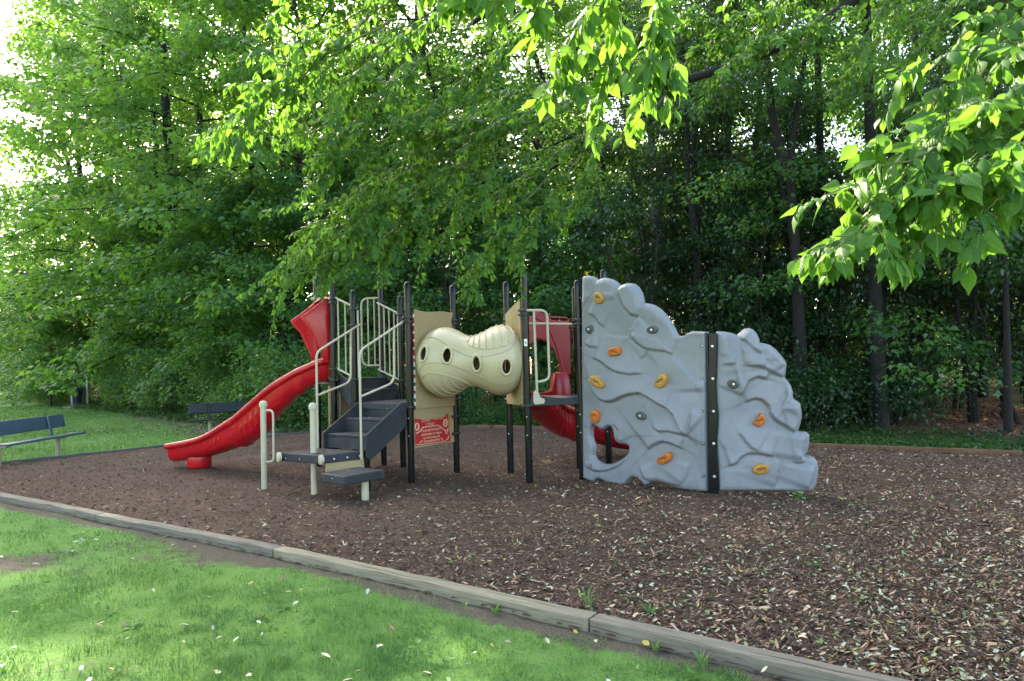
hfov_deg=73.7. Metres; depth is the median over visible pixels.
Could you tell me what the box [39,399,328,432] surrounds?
undergrowth
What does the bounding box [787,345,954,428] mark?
shrub
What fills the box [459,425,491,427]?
edging board
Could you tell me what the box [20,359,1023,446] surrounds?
ground
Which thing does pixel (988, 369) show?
shrub
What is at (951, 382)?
shrub
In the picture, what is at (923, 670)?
fallen leaves
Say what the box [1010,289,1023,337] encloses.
understory tree
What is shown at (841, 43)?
maple tree
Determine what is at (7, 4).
sky
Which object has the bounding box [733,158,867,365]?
sapling
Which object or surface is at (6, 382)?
young tree
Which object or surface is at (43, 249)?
maple tree
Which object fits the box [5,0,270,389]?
maple tree
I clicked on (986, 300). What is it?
understory tree
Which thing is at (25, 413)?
grass
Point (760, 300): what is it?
sapling
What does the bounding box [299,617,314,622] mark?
broadleaf weed
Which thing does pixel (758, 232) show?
sunlit tree
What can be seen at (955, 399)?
sapling
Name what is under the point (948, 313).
understory tree
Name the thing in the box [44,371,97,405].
shrub
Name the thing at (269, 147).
forest tree
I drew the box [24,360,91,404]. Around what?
shrub
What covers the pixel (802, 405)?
shrub
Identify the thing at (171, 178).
maple tree
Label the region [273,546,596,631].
landscape timber
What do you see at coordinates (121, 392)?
shrub
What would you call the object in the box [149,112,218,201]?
sunlit tree
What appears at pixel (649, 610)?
grass tuft
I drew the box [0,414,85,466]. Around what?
park bench
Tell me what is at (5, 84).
maple tree
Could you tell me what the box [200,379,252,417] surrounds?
shrub
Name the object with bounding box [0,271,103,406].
young tree
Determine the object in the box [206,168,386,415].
young tree
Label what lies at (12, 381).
shrub
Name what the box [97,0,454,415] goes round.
maple tree
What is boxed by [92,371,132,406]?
shrub
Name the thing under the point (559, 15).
maple tree
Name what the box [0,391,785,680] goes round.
lawn
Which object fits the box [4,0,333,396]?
maple tree
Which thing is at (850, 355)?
shrub
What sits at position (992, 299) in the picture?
understory tree
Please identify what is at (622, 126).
maple tree
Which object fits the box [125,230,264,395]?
young tree
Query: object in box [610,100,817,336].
understory tree
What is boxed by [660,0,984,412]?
forest tree
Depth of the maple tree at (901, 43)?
32.11 m
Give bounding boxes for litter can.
[70,387,83,405]
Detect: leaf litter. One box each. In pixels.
[17,422,283,443]
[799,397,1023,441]
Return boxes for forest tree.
[50,0,243,350]
[184,57,367,367]
[307,3,469,332]
[550,0,724,304]
[580,0,830,331]
[618,2,822,323]
[621,0,914,384]
[659,0,1023,428]
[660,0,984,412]
[772,0,1011,380]
[845,0,1021,392]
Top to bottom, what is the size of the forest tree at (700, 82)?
30.192 m
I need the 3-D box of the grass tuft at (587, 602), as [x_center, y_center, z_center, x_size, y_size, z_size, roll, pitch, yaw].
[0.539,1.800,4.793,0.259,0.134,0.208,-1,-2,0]
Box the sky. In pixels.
[0,0,1017,364]
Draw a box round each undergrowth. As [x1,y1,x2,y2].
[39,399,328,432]
[302,412,541,431]
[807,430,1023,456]
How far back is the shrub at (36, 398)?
44.15 m
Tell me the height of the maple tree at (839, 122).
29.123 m
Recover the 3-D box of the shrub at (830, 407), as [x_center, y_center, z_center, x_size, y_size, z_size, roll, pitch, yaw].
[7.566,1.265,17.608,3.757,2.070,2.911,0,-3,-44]
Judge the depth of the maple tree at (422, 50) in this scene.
24.79 m
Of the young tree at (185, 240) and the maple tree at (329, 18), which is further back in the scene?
the maple tree at (329, 18)
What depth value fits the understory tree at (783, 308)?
19.11 m
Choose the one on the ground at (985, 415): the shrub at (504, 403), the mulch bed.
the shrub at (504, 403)
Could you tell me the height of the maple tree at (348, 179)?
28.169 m
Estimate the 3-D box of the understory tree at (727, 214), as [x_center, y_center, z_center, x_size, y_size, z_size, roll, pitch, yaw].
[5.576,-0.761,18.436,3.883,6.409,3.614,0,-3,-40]
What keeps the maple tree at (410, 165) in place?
on the ground at (985, 415)
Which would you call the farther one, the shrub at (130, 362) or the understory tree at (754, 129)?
the shrub at (130, 362)
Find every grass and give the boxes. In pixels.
[0,405,293,460]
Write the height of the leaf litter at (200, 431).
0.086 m
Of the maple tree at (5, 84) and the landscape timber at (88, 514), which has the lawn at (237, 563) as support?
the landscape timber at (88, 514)
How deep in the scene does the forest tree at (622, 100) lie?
30.18 m
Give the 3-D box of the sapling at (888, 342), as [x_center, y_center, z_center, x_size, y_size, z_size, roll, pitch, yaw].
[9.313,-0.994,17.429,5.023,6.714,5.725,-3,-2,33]
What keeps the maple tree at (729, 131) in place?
on the ground at (985, 415)
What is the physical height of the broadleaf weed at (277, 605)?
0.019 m
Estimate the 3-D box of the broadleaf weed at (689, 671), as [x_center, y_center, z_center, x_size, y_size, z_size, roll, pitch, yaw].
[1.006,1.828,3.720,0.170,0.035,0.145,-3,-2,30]
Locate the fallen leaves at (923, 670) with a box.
[3,432,1023,680]
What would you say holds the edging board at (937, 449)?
on the ground at (985, 415)
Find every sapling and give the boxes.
[13,317,85,405]
[409,236,534,416]
[524,193,688,380]
[548,18,747,301]
[566,173,729,347]
[593,156,735,335]
[626,0,833,302]
[635,135,758,332]
[660,204,850,400]
[679,137,919,421]
[699,119,865,360]
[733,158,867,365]
[778,176,981,423]
[825,109,1017,416]
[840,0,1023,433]
[897,136,1016,410]
[912,199,1023,424]
[926,230,1023,386]
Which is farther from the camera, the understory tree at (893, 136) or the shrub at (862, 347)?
the shrub at (862, 347)
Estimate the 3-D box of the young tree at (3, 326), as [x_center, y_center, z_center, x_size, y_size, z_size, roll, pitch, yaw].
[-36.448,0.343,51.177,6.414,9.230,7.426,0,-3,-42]
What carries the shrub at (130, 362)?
on the ground at (985, 415)
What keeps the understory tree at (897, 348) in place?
on the ground at (985, 415)
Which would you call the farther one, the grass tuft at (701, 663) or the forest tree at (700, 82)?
the forest tree at (700, 82)
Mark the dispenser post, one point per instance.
(87, 396)
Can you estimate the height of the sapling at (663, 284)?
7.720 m
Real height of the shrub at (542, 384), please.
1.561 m
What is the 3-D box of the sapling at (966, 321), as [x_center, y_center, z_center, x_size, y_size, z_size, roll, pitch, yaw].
[11.342,-2.038,18.882,4.046,8.815,4.813,-1,-2,-17]
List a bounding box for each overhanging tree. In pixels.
[191,0,968,339]
[411,0,690,160]
[780,0,1023,295]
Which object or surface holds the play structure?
on the mulch bed
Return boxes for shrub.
[0,349,71,384]
[0,367,39,399]
[16,393,54,401]
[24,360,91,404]
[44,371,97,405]
[83,365,116,402]
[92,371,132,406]
[94,356,153,407]
[103,351,184,406]
[104,335,185,403]
[119,344,195,410]
[131,336,223,410]
[137,319,266,407]
[176,380,250,417]
[177,331,286,411]
[193,347,310,426]
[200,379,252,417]
[248,339,362,428]
[297,352,377,420]
[344,344,413,386]
[365,362,413,413]
[406,383,500,427]
[479,399,524,424]
[489,358,551,415]
[522,378,574,423]
[532,325,573,392]
[779,343,876,431]
[781,331,866,381]
[782,352,869,425]
[783,348,846,413]
[786,372,815,425]
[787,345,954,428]
[789,338,932,421]
[840,306,904,373]
[935,311,1022,389]
[941,313,1023,386]
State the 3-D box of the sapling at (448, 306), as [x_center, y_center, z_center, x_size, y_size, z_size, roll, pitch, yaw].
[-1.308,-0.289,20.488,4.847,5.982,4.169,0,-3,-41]
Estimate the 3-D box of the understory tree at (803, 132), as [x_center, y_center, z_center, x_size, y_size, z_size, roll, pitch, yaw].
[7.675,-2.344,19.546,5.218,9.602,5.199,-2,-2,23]
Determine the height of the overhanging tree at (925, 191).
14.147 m
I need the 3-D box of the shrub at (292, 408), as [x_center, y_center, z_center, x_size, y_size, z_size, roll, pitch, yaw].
[-6.287,1.143,21.066,3.512,3.235,3.507,-1,-2,-23]
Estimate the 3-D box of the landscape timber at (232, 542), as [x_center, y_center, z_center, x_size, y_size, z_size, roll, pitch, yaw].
[-3.562,2.069,7.301,3.250,0.132,0.146,-3,-2,33]
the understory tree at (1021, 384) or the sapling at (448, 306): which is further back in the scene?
the understory tree at (1021, 384)
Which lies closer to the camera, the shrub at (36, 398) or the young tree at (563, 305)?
the young tree at (563, 305)
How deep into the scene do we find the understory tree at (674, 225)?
19.83 m
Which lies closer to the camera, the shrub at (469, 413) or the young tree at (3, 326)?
the shrub at (469, 413)
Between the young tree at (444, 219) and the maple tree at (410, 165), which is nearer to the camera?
the young tree at (444, 219)
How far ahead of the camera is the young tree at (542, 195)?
20.67 m
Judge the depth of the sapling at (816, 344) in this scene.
18.41 m
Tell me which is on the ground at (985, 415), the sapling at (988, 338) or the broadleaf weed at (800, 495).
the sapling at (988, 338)
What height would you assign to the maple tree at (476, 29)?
29.431 m
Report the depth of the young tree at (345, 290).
21.43 m
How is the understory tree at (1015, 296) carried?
on the ground at (985, 415)
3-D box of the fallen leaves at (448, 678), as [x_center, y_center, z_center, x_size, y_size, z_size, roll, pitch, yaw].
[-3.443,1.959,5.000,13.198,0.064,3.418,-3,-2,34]
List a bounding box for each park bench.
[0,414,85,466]
[188,401,284,431]
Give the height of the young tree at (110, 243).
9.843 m
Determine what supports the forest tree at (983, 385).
on the ground at (985, 415)
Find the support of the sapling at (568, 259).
on the ground at (985, 415)
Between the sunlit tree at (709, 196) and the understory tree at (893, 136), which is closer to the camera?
the understory tree at (893, 136)
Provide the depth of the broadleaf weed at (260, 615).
4.79 m
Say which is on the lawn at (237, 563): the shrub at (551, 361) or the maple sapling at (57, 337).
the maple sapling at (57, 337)
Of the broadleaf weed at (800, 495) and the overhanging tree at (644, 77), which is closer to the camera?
the overhanging tree at (644, 77)
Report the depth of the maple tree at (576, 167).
31.85 m
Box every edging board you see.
[1,445,163,463]
[267,432,304,436]
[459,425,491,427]
[492,425,545,428]
[814,443,1022,455]
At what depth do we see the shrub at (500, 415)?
19.47 m
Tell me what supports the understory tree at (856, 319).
on the ground at (985, 415)
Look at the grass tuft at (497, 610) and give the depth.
4.78 m
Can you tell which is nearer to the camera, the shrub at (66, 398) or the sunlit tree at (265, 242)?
the shrub at (66, 398)
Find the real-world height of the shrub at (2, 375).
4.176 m
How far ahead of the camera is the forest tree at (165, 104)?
32.27 m
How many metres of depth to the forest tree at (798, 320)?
17.05 m
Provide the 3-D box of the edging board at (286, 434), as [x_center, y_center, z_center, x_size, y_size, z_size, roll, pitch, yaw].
[-6.689,2.473,17.008,3.249,0.128,0.073,0,-3,-44]
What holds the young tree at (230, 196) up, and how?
on the ground at (985, 415)
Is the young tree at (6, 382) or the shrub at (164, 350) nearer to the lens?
the shrub at (164, 350)
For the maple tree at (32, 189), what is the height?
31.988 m
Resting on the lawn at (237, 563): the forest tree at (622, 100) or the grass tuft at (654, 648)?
the grass tuft at (654, 648)
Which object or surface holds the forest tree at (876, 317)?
on the ground at (985, 415)
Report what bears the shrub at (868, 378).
on the ground at (985, 415)
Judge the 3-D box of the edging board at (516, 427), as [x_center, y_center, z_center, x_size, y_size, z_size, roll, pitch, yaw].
[0.875,2.272,17.411,3.264,0.174,0.075,-3,-2,31]
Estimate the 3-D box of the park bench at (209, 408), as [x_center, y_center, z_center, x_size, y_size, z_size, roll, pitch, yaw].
[-7.598,2.242,18.930,2.440,1.064,0.545,0,-2,-31]
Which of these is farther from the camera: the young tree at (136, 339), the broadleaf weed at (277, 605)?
the young tree at (136, 339)
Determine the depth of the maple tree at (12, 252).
67.65 m
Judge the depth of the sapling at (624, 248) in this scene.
18.04 m
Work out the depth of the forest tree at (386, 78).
26.79 m
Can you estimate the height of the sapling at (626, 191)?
10.725 m
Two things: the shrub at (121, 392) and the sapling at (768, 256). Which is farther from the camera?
the shrub at (121, 392)
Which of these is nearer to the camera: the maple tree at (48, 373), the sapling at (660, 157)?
the sapling at (660, 157)
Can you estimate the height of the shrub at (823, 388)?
2.205 m
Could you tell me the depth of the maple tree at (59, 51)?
38.49 m
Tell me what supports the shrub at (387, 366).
on the ground at (985, 415)
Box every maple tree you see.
[0,0,194,398]
[0,0,217,398]
[0,0,236,400]
[0,11,134,396]
[0,53,23,356]
[0,221,25,376]
[0,230,45,328]
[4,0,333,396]
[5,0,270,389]
[7,212,96,384]
[63,0,385,386]
[92,10,305,342]
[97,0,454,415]
[247,0,436,346]
[251,0,567,343]
[288,0,578,369]
[311,28,516,377]
[371,0,630,401]
[413,0,686,382]
[422,2,643,380]
[494,0,700,320]
[527,1,677,319]
[625,0,861,356]
[658,0,904,343]
[751,0,1018,378]
[783,0,1018,392]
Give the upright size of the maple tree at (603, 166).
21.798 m
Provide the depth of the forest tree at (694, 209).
19.06 m
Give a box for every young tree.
[0,253,73,357]
[0,268,79,401]
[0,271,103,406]
[0,294,68,392]
[58,231,187,402]
[68,276,145,382]
[73,218,224,403]
[112,197,261,417]
[112,258,196,398]
[120,162,312,390]
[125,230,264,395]
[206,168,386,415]
[306,193,466,412]
[346,162,538,398]
[450,151,599,419]
[499,188,681,421]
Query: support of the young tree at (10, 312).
on the lawn at (237, 563)
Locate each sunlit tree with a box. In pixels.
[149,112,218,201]
[254,66,365,332]
[377,82,523,390]
[494,126,636,383]
[552,136,689,319]
[618,54,750,329]
[660,134,778,336]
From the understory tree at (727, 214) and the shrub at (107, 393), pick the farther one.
the shrub at (107, 393)
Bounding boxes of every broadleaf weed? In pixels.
[121,621,146,629]
[249,612,270,622]
[276,604,291,611]
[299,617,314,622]
[680,667,712,680]
[794,491,813,498]
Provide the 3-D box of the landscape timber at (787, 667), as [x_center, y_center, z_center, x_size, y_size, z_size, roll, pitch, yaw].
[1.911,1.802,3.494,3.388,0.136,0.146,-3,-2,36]
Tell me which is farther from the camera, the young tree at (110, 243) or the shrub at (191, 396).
the young tree at (110, 243)
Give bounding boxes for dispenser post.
[84,367,89,404]
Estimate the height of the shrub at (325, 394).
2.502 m
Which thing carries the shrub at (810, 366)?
on the ground at (985, 415)
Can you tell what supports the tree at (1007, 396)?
on the ground at (985, 415)
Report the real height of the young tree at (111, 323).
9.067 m
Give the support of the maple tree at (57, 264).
on the ground at (985, 415)
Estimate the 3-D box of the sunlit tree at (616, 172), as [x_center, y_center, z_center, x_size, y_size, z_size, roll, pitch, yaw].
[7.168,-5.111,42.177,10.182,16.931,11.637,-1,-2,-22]
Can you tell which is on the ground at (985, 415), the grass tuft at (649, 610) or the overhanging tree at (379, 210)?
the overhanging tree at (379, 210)
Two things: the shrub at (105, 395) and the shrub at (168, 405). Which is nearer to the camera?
the shrub at (168, 405)
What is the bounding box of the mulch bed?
[0,428,1023,680]
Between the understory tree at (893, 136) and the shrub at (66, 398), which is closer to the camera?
the understory tree at (893, 136)
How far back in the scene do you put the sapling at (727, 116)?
20.90 m
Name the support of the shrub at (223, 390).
on the lawn at (237, 563)
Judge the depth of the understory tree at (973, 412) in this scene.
17.29 m
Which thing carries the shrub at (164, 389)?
on the ground at (985, 415)
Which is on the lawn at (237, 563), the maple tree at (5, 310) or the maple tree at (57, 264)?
the maple tree at (5, 310)
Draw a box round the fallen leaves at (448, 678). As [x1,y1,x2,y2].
[0,530,767,680]
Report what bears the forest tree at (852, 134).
on the ground at (985, 415)
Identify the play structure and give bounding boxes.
[164,269,817,500]
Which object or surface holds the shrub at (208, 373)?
on the ground at (985, 415)
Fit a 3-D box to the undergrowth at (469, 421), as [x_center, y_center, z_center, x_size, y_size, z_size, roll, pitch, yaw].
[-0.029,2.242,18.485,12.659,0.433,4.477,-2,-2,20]
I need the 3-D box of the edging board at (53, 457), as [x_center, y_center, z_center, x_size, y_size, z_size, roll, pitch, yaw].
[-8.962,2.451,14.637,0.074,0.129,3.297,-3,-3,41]
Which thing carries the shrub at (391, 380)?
on the ground at (985, 415)
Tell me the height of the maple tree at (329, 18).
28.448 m
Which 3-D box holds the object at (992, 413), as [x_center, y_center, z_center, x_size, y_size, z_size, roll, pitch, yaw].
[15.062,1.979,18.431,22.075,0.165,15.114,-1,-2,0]
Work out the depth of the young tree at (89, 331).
42.49 m
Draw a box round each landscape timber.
[0,492,105,520]
[95,513,282,556]
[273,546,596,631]
[590,613,909,680]
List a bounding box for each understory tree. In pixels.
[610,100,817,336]
[624,197,740,335]
[631,141,846,403]
[666,193,791,343]
[702,93,871,361]
[723,100,891,377]
[730,140,988,421]
[810,86,1022,408]
[810,191,1013,381]
[843,108,1023,422]
[889,69,1023,417]
[916,251,1023,364]
[931,54,1021,397]
[936,265,1023,392]
[949,251,1022,330]
[981,125,1023,359]
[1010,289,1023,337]
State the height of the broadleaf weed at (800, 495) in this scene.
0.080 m
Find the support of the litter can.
on the concrete slab
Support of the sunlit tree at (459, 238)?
on the ground at (985, 415)
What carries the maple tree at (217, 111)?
on the ground at (985, 415)
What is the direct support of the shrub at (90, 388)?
on the ground at (985, 415)
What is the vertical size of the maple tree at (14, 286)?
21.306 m
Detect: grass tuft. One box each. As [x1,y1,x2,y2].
[487,603,500,614]
[572,585,599,607]
[638,601,659,615]
[649,640,661,651]
[690,649,719,667]
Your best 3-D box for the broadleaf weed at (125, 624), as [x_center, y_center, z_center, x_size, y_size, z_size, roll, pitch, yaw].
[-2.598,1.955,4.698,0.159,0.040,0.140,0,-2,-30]
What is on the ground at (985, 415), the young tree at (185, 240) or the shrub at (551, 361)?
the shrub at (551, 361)
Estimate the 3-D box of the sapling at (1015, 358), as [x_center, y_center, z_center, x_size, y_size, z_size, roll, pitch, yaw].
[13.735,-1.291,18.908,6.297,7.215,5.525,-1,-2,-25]

